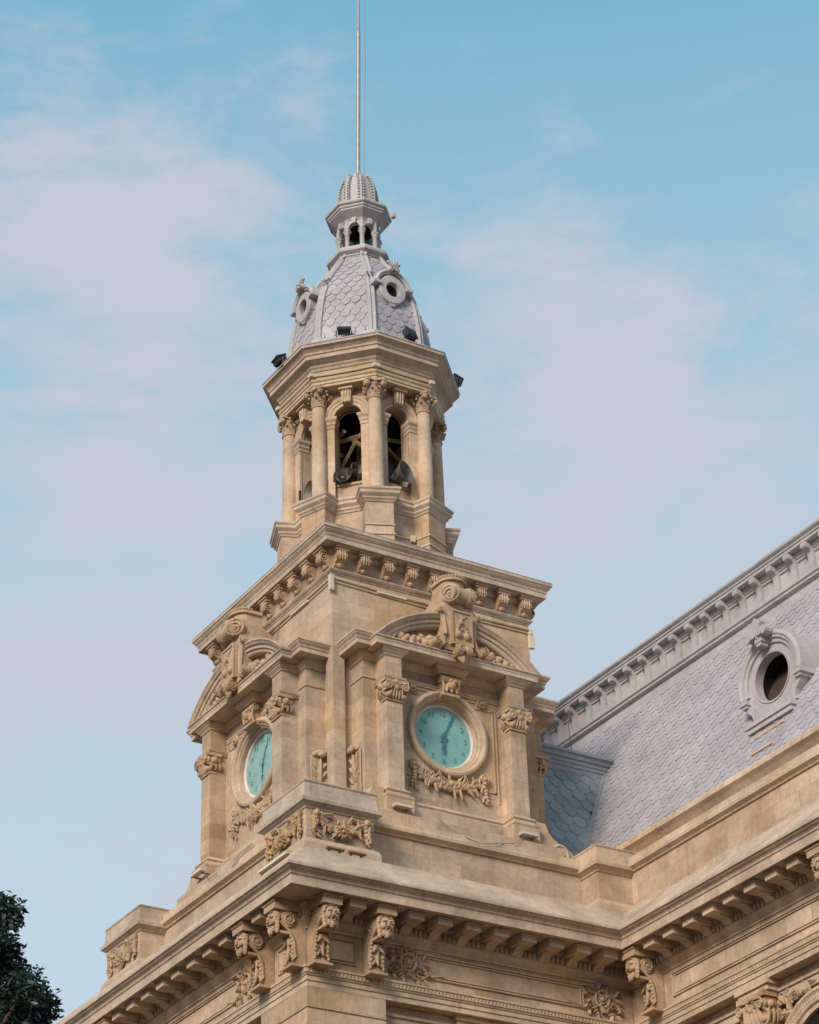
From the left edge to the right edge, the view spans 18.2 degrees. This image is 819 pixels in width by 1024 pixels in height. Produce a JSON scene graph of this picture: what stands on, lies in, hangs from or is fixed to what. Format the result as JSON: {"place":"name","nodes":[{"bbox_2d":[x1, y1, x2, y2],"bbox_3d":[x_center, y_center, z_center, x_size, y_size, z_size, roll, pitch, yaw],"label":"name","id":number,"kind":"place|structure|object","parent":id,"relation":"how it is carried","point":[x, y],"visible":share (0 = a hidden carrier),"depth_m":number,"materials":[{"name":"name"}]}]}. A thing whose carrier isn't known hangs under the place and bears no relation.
{"place":"outdoors","nodes":[
{"label":"outdoors","id":0,"kind":"place"},
{"bbox_2d":[0,0,818,1023],"label":"sky","id":1,"kind":"structure","parent":0,"point":[605,225],"materials":[{"name":"blue"}]},
{"bbox_3d":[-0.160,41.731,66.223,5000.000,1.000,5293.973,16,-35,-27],"label":"ground","id":2,"kind":"structure","parent":0,"visible":0},
{"bbox_2d":[0,890,64,1023],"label":"broadleaf tree","id":3,"kind":"object","parent":2,"relation":"on","point":[22,1001],"visible":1,"depth_m":49.16,"materials":[{"name":"green plant"}]},
{"bbox_2d":[56,518,818,1023],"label":"building","id":4,"kind":"structure","parent":2,"relation":"on","point":[682,804],"depth_m":76.92,"materials":[{"name":"stone"}]},
{"bbox_2d":[231,843,251,868],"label":"cable","id":5,"kind":"object","parent":4,"relation":"attached to","point":[242,855],"visible":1,"depth_m":79.89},
{"bbox_2d":[258,850,292,873],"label":"linear lamp","id":6,"kind":"object","parent":4,"relation":"attached to","point":[274,862],"visible":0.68,"depth_m":75.00,"materials":[{"name":"white plastic"}]},
{"bbox_2d":[325,845,344,852],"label":"linear lamp","id":7,"kind":"object","parent":4,"relation":"attached to","point":[339,850],"visible":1,"depth_m":74.54,"materials":[{"name":"brown metal"}]},
{"bbox_2d":[347,850,365,857],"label":"linear lamp","id":8,"kind":"object","parent":4,"relation":"attached to","point":[351,853],"visible":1,"depth_m":74.88,"materials":[{"name":"brown metal"}]},
{"bbox_2d":[177,171,573,904],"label":"clock tower","id":9,"kind":"structure","parent":4,"relation":"on","point":[435,711],"depth_m":84.36,"materials":[{"name":"stone"}]},
{"bbox_2d":[190,867,209,879],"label":"linear lamp","id":10,"kind":"object","parent":9,"relation":"attached to","point":[196,874],"visible":1,"depth_m":82.67,"materials":[{"name":"white metal"}]},
{"bbox_2d":[271,353,286,368],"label":"floodlight","id":11,"kind":"object","parent":9,"relation":"attached to","point":[277,361],"visible":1,"depth_m":92.17,"materials":[{"name":"black paint"}]},
{"bbox_2d":[299,480,311,499],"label":"loudspeaker","id":12,"kind":"object","parent":9,"relation":"attached to","point":[308,491],"visible":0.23,"depth_m":90.05,"materials":[{"name":"black paint"}]},
{"bbox_2d":[333,468,350,483],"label":"loudspeaker","id":13,"kind":"object","parent":9,"relation":"attached to","point":[342,475],"visible":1,"depth_m":89.16,"materials":[{"name":"black paint"}]},
{"bbox_2d":[336,326,351,337],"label":"floodlight","id":14,"kind":"object","parent":9,"relation":"attached to","point":[344,330],"visible":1,"depth_m":91.04,"materials":[{"name":"black paint"}]},
{"bbox_2d":[348,462,361,480],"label":"loudspeaker","id":15,"kind":"object","parent":9,"relation":"attached to","point":[356,467],"visible":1,"depth_m":89.49,"materials":[{"name":"black paint"}]},
{"bbox_2d":[275,361,444,417],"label":"light tube","id":16,"kind":"object","parent":9,"relation":"attached to","point":[311,376],"visible":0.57,"depth_m":90.89,"materials":[{"name":"white plastic"}]},
{"bbox_2d":[356,0,365,174],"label":"flagpole","id":17,"kind":"object","parent":9,"relation":"on","point":[358,92],"visible":0.97,"depth_m":100.75,"materials":[{"name":"white metal"}]},
{"bbox_2d":[279,523,446,560],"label":"light tube","id":18,"kind":"object","parent":9,"relation":"attached to","point":[412,539],"visible":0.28,"depth_m":87.86,"materials":[{"name":"white plastic"}]},
{"bbox_2d":[388,463,391,473],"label":"loudspeaker","id":19,"kind":"object","parent":9,"relation":"attached to","point":[389,468],"visible":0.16,"depth_m":89.98,"materials":[{"name":"black paint"}]},
{"bbox_2d":[271,581,527,634],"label":"light tube","id":20,"kind":"object","parent":9,"relation":"attached to","point":[381,593],"visible":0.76,"depth_m":84.39,"materials":[{"name":"white plastic"}]},
{"bbox_2d":[388,461,412,482],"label":"loudspeaker","id":21,"kind":"object","parent":9,"relation":"attached to","point":[402,472],"visible":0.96,"depth_m":89.18,"materials":[{"name":"black paint"}]},
{"bbox_2d":[268,573,534,649],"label":"light tube","id":22,"kind":"object","parent":9,"relation":"attached to","point":[531,638],"visible":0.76,"depth_m":84.79,"materials":[{"name":"white plastic"}]},
{"bbox_2d":[392,802,412,811],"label":"linear lamp","id":23,"kind":"object","parent":9,"relation":"attached to","point":[397,805],"visible":1,"depth_m":78.45,"materials":[{"name":"white metal"}]},
{"bbox_2d":[369,532,445,553],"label":"light tube","id":24,"kind":"object","parent":9,"relation":"attached to","point":[415,545],"visible":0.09,"depth_m":87.22,"materials":[{"name":"white plastic"}]},
{"bbox_2d":[402,326,418,341],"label":"floodlight","id":25,"kind":"object","parent":9,"relation":"attached to","point":[409,334],"visible":1,"depth_m":91.32,"materials":[{"name":"black paint"}]},
{"bbox_2d":[453,373,463,387],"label":"floodlight","id":26,"kind":"object","parent":9,"relation":"attached to","point":[458,379],"visible":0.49,"depth_m":94.37,"materials":[{"name":"black paint"}]},
{"bbox_2d":[519,831,537,839],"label":"linear lamp","id":27,"kind":"object","parent":9,"relation":"attached to","point":[532,836],"visible":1,"depth_m":80.57,"materials":[{"name":"white metal"}]},
{"bbox_2d":[437,818,525,843],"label":"cable","id":28,"kind":"object","parent":4,"relation":"attached to","point":[486,843],"visible":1,"depth_m":79.08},
{"bbox_2d":[568,695,571,748],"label":"cable","id":29,"kind":"object","parent":4,"relation":"hanging from","point":[568,723],"visible":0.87,"depth_m":92.68,"materials":[{"name":"grey metal"}]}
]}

